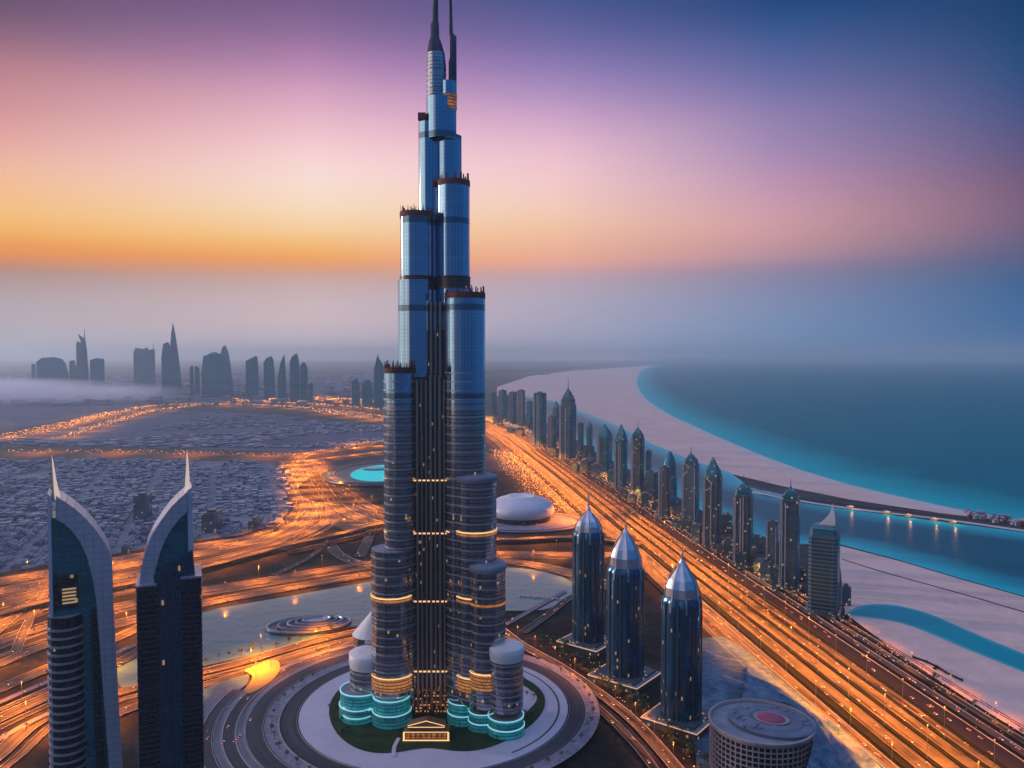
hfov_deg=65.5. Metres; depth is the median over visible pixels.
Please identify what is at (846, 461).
shallow water
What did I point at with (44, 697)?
road
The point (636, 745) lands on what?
road
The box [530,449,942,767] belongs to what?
median hedge
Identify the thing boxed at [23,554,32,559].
house
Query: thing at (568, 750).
ring road
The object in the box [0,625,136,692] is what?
road
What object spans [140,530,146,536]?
house
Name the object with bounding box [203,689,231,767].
ring road
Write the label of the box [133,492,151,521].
slab block
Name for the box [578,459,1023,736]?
median hedge
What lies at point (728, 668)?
terrace step
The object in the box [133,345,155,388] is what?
skyline tower
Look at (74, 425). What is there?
road
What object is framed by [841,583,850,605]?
block
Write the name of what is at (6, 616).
slip road
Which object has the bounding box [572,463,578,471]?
block
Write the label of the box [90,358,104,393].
skyline tower
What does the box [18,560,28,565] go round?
house
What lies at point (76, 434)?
road
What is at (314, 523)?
slip road
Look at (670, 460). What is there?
coast tower
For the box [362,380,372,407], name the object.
skyline tower
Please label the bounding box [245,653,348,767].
ring road
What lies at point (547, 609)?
lake bank
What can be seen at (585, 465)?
block
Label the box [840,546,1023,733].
sand flat
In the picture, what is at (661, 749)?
road
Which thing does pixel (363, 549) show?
road
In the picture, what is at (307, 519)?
road
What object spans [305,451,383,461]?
road
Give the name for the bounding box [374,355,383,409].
skyline tower
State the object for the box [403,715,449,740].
gate pavilion
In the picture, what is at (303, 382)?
skyline tower
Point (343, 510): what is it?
road
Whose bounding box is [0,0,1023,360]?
sky
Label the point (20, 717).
slip road
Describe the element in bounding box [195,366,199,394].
skyline tower
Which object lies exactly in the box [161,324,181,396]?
skyline tower
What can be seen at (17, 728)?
road
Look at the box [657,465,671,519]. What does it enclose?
coast tower
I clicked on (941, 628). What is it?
pool strip
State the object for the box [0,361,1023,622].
ground
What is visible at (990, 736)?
median hedge
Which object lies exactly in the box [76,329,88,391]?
skyline tower
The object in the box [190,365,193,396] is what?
skyline tower
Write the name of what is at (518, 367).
land
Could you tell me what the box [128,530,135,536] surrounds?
house
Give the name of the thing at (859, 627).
median hedge
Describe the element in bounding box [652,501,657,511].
block
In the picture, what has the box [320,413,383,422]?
road
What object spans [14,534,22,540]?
house
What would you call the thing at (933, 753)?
highway
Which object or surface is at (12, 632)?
slip road
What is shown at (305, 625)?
lake pavilion
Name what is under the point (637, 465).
coast tower
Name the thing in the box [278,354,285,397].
skyline tower
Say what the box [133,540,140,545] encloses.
house
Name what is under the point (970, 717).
highway
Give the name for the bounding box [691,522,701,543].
block
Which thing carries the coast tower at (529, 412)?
on the ground at (496, 461)
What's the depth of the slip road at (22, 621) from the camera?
1233.16 m
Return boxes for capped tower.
[556,487,605,656]
[587,519,660,694]
[641,545,708,740]
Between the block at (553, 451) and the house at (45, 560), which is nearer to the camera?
the house at (45, 560)
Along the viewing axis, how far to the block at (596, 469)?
2620.01 m
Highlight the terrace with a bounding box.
[694,636,886,767]
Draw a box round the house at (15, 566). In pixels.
[10,563,20,569]
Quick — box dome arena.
[496,493,553,524]
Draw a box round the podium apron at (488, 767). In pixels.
[263,672,600,767]
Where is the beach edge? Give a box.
[632,360,1011,523]
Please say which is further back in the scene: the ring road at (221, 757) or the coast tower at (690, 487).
the coast tower at (690, 487)
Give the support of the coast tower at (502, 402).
on the ground at (496, 461)
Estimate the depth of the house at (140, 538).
1701.96 m
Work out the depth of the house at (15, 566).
1488.63 m
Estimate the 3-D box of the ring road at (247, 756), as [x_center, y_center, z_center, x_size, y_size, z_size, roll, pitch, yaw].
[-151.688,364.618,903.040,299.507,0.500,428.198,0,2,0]
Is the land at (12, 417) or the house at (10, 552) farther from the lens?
the land at (12, 417)
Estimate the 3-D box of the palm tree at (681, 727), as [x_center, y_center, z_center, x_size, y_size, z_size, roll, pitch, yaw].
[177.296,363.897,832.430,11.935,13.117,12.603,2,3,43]
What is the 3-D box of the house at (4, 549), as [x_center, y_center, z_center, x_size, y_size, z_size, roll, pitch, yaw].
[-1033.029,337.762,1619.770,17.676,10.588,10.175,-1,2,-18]
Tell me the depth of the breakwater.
2090.79 m
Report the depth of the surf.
2847.10 m
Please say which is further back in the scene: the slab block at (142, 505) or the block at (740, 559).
the slab block at (142, 505)
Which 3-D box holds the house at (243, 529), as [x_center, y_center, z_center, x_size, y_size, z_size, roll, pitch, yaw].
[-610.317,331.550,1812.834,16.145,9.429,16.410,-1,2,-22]
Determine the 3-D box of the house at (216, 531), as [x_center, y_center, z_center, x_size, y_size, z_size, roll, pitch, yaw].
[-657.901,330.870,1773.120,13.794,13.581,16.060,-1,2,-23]
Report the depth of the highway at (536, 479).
2535.98 m
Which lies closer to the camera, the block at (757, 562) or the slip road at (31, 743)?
the slip road at (31, 743)
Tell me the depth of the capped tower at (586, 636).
1078.02 m
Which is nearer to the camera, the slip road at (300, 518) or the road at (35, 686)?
the road at (35, 686)
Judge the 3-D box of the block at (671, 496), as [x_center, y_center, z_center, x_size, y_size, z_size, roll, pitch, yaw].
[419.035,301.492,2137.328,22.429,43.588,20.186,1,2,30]
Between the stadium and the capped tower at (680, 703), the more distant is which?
the stadium
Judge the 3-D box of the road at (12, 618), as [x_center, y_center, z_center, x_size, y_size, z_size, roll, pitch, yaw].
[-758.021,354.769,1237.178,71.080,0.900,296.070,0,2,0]
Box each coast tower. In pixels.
[486,391,497,412]
[497,389,507,416]
[507,391,516,422]
[517,389,525,427]
[525,400,532,424]
[531,391,545,446]
[546,415,556,452]
[552,401,558,436]
[557,388,578,460]
[577,422,584,448]
[584,444,595,459]
[586,421,592,444]
[596,424,611,474]
[613,424,628,489]
[629,427,644,495]
[644,450,651,484]
[645,470,657,496]
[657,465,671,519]
[664,451,678,504]
[682,453,698,523]
[700,457,723,547]
[731,480,752,566]
[766,519,778,578]
[778,482,801,591]
[803,505,843,618]
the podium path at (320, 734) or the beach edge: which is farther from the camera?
the beach edge
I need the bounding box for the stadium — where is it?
[321,460,383,486]
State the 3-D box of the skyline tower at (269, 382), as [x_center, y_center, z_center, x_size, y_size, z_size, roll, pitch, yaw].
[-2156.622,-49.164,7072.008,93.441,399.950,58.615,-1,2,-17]
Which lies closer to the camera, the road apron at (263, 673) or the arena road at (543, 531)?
the road apron at (263, 673)
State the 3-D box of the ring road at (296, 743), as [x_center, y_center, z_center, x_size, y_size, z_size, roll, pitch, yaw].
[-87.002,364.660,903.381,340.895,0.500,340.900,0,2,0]
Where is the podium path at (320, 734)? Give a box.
[299,667,567,767]
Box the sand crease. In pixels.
[842,559,1023,611]
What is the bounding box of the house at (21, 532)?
[16,529,24,536]
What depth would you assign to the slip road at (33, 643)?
1375.77 m
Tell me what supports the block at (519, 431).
on the highway at (982, 758)
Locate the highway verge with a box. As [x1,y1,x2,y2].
[319,400,901,767]
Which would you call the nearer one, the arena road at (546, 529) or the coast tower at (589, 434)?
the arena road at (546, 529)
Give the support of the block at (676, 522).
on the highway at (970, 717)
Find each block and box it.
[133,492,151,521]
[201,508,221,532]
[248,515,262,530]
[493,417,502,424]
[507,427,514,432]
[515,427,524,435]
[548,447,558,456]
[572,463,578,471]
[580,459,591,473]
[591,463,601,476]
[607,469,613,483]
[619,488,627,497]
[627,494,636,502]
[641,491,648,508]
[644,488,655,497]
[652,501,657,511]
[670,488,672,504]
[672,518,680,528]
[681,516,691,530]
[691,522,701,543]
[716,544,723,554]
[722,512,732,531]
[724,537,732,557]
[736,551,744,569]
[750,545,756,568]
[753,534,762,552]
[754,558,762,571]
[760,558,770,580]
[772,565,778,591]
[799,567,805,579]
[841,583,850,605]
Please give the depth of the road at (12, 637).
1415.06 m
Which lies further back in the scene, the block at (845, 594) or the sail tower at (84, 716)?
the block at (845, 594)
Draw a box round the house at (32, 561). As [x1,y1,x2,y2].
[28,559,36,563]
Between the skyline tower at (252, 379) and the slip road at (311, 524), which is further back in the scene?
the skyline tower at (252, 379)
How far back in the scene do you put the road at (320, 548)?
1551.58 m
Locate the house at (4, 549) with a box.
[0,547,8,552]
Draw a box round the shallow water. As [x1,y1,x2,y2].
[637,361,1023,519]
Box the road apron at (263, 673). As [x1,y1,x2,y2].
[244,659,279,692]
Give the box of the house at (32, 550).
[27,547,36,552]
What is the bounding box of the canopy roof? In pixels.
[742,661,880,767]
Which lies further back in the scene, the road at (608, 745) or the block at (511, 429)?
the block at (511, 429)
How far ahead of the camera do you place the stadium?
2649.37 m
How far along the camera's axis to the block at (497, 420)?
4612.30 m
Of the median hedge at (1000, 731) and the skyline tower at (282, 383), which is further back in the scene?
the skyline tower at (282, 383)
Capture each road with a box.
[0,406,383,440]
[0,414,109,436]
[0,445,380,578]
[0,445,382,582]
[0,446,383,584]
[0,452,282,457]
[0,459,304,588]
[0,459,320,594]
[0,462,324,596]
[0,464,338,608]
[0,465,331,606]
[0,469,316,599]
[0,551,611,637]
[0,553,610,644]
[0,556,609,648]
[0,558,606,657]
[0,560,605,666]
[0,578,203,626]
[0,585,134,619]
[0,588,48,632]
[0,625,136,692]
[0,629,354,760]
[0,637,351,767]
[0,643,136,710]
[0,646,131,703]
[0,647,136,721]
[0,703,48,729]
[0,712,49,740]
[5,579,205,628]
[9,593,48,653]
[56,408,186,439]
[119,637,352,715]
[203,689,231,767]
[204,689,240,767]
[213,643,352,767]
[222,646,352,767]
[235,650,350,767]
[239,402,383,411]
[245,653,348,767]
[264,654,599,767]
[272,539,331,574]
[279,659,585,767]
[283,442,383,456]
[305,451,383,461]
[306,469,381,523]
[314,461,384,513]
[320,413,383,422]
[325,543,370,566]
[351,507,376,556]
[497,513,579,531]
[497,514,578,530]
[505,590,566,624]
[505,629,683,767]
[519,595,571,632]
[600,705,658,767]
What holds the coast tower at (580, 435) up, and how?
on the ground at (496, 461)
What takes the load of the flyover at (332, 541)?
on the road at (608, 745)
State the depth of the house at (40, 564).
1518.15 m
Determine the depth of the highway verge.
1346.26 m
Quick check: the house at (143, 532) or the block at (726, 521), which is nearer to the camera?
the house at (143, 532)
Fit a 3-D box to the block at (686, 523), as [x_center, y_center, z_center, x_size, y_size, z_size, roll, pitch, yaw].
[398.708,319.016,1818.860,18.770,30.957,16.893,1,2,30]
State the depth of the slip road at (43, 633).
1398.15 m
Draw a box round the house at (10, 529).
[7,527,13,531]
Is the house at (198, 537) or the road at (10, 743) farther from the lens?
the house at (198, 537)
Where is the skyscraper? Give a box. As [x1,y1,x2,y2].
[339,0,524,739]
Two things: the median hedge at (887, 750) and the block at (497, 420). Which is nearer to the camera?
the median hedge at (887, 750)
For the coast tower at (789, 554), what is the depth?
1358.04 m
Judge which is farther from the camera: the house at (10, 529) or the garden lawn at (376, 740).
the house at (10, 529)
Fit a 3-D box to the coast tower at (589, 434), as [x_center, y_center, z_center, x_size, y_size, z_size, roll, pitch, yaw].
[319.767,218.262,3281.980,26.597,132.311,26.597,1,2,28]
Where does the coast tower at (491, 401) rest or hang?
on the ground at (496, 461)
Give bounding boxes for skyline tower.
[31,364,35,389]
[36,357,68,393]
[69,360,76,393]
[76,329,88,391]
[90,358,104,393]
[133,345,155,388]
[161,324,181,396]
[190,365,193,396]
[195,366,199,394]
[201,345,232,397]
[246,356,258,399]
[264,356,274,400]
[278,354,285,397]
[290,353,299,401]
[300,362,307,400]
[308,382,312,403]
[352,379,359,406]
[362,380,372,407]
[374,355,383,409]
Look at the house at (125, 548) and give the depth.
1621.61 m
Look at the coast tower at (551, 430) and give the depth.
3269.22 m
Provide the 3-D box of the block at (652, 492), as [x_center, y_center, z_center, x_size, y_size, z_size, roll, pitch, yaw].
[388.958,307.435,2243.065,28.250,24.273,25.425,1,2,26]
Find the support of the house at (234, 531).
on the district ground at (278, 493)
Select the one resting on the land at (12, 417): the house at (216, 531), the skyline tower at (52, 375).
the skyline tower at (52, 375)
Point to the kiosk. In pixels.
(953, 521)
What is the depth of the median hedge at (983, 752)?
1054.40 m
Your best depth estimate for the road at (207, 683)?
1002.99 m
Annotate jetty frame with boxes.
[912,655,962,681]
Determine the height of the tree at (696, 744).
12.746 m
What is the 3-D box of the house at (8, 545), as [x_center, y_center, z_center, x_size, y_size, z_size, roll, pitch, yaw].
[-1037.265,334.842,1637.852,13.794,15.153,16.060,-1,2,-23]
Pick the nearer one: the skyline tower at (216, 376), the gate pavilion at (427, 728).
the gate pavilion at (427, 728)
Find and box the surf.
[636,366,1013,519]
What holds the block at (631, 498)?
on the highway at (970, 717)
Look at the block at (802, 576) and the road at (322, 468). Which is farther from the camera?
the road at (322, 468)
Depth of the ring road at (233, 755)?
870.93 m
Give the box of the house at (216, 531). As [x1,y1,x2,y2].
[213,529,219,534]
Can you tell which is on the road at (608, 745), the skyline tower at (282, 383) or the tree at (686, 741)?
the tree at (686, 741)
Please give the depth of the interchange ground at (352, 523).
1970.21 m
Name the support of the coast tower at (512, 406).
on the ground at (496, 461)
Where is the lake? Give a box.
[117,567,571,687]
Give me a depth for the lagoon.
1777.67 m
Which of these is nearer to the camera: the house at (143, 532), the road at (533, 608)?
the road at (533, 608)
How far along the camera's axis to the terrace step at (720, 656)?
1057.29 m
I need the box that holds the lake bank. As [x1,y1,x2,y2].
[118,566,571,688]
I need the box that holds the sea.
[664,358,1023,480]
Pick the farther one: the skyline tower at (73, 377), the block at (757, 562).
the skyline tower at (73, 377)
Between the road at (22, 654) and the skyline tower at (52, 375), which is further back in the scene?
the skyline tower at (52, 375)
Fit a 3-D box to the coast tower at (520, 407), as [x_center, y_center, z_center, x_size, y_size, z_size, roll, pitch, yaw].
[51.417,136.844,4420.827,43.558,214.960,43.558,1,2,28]
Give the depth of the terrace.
991.56 m
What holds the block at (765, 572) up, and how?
on the highway at (988, 718)
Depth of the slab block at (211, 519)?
1797.71 m
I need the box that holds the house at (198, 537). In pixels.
[195,534,202,540]
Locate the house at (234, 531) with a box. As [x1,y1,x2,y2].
[230,529,238,533]
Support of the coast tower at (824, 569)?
on the highway verge
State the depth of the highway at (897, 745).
1055.24 m
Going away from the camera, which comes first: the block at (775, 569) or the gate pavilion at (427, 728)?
the gate pavilion at (427, 728)
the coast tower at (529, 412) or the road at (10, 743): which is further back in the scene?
the coast tower at (529, 412)
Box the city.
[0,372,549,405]
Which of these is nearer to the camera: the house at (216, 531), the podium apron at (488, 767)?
the podium apron at (488, 767)
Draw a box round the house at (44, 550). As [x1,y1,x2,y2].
[39,548,47,552]
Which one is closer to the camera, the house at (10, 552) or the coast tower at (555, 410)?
the house at (10, 552)
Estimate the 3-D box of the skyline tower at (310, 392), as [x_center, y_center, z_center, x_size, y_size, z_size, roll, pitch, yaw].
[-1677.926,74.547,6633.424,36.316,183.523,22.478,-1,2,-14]
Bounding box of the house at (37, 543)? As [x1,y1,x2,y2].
[32,540,41,546]
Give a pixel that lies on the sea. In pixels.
(968, 414)
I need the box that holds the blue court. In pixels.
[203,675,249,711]
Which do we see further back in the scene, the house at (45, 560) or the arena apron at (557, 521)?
the arena apron at (557, 521)
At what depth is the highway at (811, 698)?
1034.78 m
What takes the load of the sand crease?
on the sand flat
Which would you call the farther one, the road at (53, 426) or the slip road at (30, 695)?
the road at (53, 426)
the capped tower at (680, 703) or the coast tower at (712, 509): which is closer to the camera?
the capped tower at (680, 703)
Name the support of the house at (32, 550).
on the district ground at (278, 493)
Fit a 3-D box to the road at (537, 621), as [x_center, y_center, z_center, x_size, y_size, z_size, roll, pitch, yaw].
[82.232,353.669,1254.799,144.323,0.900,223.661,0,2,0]
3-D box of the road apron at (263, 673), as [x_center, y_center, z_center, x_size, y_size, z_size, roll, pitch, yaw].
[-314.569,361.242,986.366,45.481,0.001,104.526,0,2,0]
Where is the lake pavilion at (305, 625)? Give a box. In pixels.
[265,614,351,635]
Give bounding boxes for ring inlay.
[512,671,559,752]
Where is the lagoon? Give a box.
[525,397,1023,595]
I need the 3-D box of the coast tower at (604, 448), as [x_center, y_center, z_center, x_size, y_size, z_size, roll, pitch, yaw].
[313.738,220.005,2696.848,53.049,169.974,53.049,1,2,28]
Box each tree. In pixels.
[666,727,675,735]
[677,725,685,737]
[680,736,688,744]
[687,740,697,753]
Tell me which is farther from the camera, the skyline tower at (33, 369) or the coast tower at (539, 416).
the skyline tower at (33, 369)
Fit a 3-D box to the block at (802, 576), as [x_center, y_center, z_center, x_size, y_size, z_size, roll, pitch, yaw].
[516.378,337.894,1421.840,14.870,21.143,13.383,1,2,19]
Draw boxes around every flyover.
[0,522,641,615]
[286,527,383,554]
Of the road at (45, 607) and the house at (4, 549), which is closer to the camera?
the road at (45, 607)
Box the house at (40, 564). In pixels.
[36,562,44,565]
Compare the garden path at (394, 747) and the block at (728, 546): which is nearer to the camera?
the garden path at (394, 747)
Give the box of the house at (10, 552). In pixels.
[6,549,15,555]
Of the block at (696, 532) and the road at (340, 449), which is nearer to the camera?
the block at (696, 532)
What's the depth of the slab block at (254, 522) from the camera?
1829.21 m
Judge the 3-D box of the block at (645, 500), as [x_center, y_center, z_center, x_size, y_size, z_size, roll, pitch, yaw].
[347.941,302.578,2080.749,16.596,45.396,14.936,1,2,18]
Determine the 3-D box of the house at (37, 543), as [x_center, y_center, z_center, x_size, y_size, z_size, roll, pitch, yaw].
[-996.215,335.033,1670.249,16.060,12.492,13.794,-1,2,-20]
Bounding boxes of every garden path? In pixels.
[391,738,399,755]
[522,686,536,712]
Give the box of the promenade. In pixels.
[752,491,1023,531]
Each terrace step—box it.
[702,649,741,661]
[711,662,746,672]
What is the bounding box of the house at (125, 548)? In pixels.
[121,544,129,552]
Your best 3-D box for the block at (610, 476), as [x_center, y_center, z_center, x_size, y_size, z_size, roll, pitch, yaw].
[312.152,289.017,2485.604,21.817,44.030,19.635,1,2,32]
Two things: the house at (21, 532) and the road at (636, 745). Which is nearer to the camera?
the road at (636, 745)
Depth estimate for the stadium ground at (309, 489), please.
2319.66 m
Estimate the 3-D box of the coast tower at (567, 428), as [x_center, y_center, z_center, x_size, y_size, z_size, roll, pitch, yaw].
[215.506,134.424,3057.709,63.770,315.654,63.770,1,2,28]
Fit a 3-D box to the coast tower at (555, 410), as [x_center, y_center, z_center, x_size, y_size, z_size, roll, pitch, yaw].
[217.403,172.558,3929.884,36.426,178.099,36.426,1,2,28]
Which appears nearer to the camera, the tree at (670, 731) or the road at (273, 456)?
the tree at (670, 731)
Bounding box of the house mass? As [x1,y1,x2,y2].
[0,457,293,528]
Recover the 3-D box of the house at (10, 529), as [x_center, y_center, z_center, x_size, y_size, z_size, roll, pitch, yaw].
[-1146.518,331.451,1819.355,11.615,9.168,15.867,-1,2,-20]
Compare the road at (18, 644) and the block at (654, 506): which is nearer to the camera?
the road at (18, 644)
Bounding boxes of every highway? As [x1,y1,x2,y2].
[288,398,881,765]
[289,398,898,767]
[321,401,579,516]
[322,400,934,767]
[339,400,1023,767]
[342,401,959,767]
[350,400,1023,729]
[350,401,1001,767]
[360,401,1023,743]
[360,402,983,767]
[485,420,1023,755]
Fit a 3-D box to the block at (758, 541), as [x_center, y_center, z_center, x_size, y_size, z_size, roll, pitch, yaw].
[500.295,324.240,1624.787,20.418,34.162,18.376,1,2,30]
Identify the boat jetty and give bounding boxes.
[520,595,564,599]
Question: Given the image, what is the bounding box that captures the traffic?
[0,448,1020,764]
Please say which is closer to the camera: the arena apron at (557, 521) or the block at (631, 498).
the arena apron at (557, 521)
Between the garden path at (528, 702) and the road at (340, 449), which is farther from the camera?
the road at (340, 449)
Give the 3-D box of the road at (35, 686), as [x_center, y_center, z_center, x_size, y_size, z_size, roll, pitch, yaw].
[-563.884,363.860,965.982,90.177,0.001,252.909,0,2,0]
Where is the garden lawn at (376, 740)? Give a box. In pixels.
[329,678,544,752]
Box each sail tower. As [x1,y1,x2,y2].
[46,458,122,767]
[135,454,203,767]
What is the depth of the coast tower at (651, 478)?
2261.70 m
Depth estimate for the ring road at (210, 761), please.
849.78 m
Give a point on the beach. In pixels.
(608, 395)
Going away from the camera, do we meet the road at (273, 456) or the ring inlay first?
the ring inlay
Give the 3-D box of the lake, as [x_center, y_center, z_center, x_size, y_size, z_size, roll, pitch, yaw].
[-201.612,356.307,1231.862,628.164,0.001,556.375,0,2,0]
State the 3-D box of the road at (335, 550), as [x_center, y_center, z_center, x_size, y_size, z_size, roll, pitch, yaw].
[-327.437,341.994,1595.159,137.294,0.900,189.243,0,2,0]
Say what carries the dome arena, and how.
on the arena apron at (557, 521)
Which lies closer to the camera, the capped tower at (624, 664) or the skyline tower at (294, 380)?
the capped tower at (624, 664)
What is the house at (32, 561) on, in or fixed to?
on the district ground at (278, 493)
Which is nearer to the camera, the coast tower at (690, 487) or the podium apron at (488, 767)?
the podium apron at (488, 767)
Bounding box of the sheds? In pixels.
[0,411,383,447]
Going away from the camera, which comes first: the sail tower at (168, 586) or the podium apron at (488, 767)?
the sail tower at (168, 586)
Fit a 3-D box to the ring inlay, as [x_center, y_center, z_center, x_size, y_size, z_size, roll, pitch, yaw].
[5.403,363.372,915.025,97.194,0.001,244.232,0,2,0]
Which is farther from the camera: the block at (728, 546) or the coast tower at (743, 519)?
the block at (728, 546)
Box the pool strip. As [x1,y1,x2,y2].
[846,604,1023,671]
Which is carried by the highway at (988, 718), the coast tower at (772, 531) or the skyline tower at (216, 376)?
the coast tower at (772, 531)
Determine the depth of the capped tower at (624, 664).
962.47 m
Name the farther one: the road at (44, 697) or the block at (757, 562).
the block at (757, 562)
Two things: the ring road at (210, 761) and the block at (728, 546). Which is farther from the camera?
the block at (728, 546)
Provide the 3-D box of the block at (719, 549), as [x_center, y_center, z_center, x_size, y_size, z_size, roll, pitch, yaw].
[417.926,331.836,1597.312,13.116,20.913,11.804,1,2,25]
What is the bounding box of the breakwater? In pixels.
[748,486,1018,524]
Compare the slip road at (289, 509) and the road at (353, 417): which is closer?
the slip road at (289, 509)
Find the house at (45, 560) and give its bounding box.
[39,557,48,562]
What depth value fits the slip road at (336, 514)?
1802.32 m
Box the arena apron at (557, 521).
[496,513,578,530]
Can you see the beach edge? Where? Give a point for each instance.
(786, 468)
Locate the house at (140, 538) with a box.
[136,536,143,542]
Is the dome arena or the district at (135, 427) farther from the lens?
the district at (135, 427)
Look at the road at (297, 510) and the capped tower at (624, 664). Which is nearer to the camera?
the capped tower at (624, 664)
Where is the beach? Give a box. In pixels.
[497,358,1017,519]
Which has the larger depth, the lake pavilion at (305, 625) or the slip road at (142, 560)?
the slip road at (142, 560)
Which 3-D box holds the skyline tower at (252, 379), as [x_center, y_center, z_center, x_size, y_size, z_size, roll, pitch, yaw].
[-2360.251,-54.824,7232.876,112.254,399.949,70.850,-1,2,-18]
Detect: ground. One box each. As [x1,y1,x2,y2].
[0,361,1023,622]
[0,460,288,572]
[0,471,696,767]
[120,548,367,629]
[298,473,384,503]
[304,461,383,529]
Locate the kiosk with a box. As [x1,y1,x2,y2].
[949,520,957,523]
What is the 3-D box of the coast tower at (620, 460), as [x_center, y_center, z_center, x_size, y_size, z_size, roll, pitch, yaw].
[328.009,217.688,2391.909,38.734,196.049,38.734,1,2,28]
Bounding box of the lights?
[0,396,1013,758]
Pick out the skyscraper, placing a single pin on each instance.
(428, 634)
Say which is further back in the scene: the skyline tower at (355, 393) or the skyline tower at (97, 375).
the skyline tower at (97, 375)
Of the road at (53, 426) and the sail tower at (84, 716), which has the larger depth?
the road at (53, 426)
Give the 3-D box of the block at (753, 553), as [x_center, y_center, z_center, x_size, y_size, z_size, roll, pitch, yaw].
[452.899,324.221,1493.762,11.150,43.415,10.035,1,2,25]
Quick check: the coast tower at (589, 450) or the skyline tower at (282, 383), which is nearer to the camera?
the coast tower at (589, 450)
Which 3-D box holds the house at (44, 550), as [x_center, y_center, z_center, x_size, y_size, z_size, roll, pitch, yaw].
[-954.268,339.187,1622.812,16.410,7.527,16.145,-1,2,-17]
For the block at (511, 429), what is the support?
on the highway at (982, 758)
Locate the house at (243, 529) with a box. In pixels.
[240,527,247,532]
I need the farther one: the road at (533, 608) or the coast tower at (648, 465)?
the coast tower at (648, 465)
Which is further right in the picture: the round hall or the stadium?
the round hall
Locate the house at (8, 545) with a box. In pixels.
[3,543,12,547]
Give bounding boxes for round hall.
[708,698,815,767]
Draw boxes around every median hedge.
[510,450,664,594]
[523,450,914,767]
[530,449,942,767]
[536,449,967,767]
[541,449,988,767]
[545,449,1007,767]
[572,461,1023,759]
[575,460,1023,748]
[576,456,1023,728]
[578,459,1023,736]

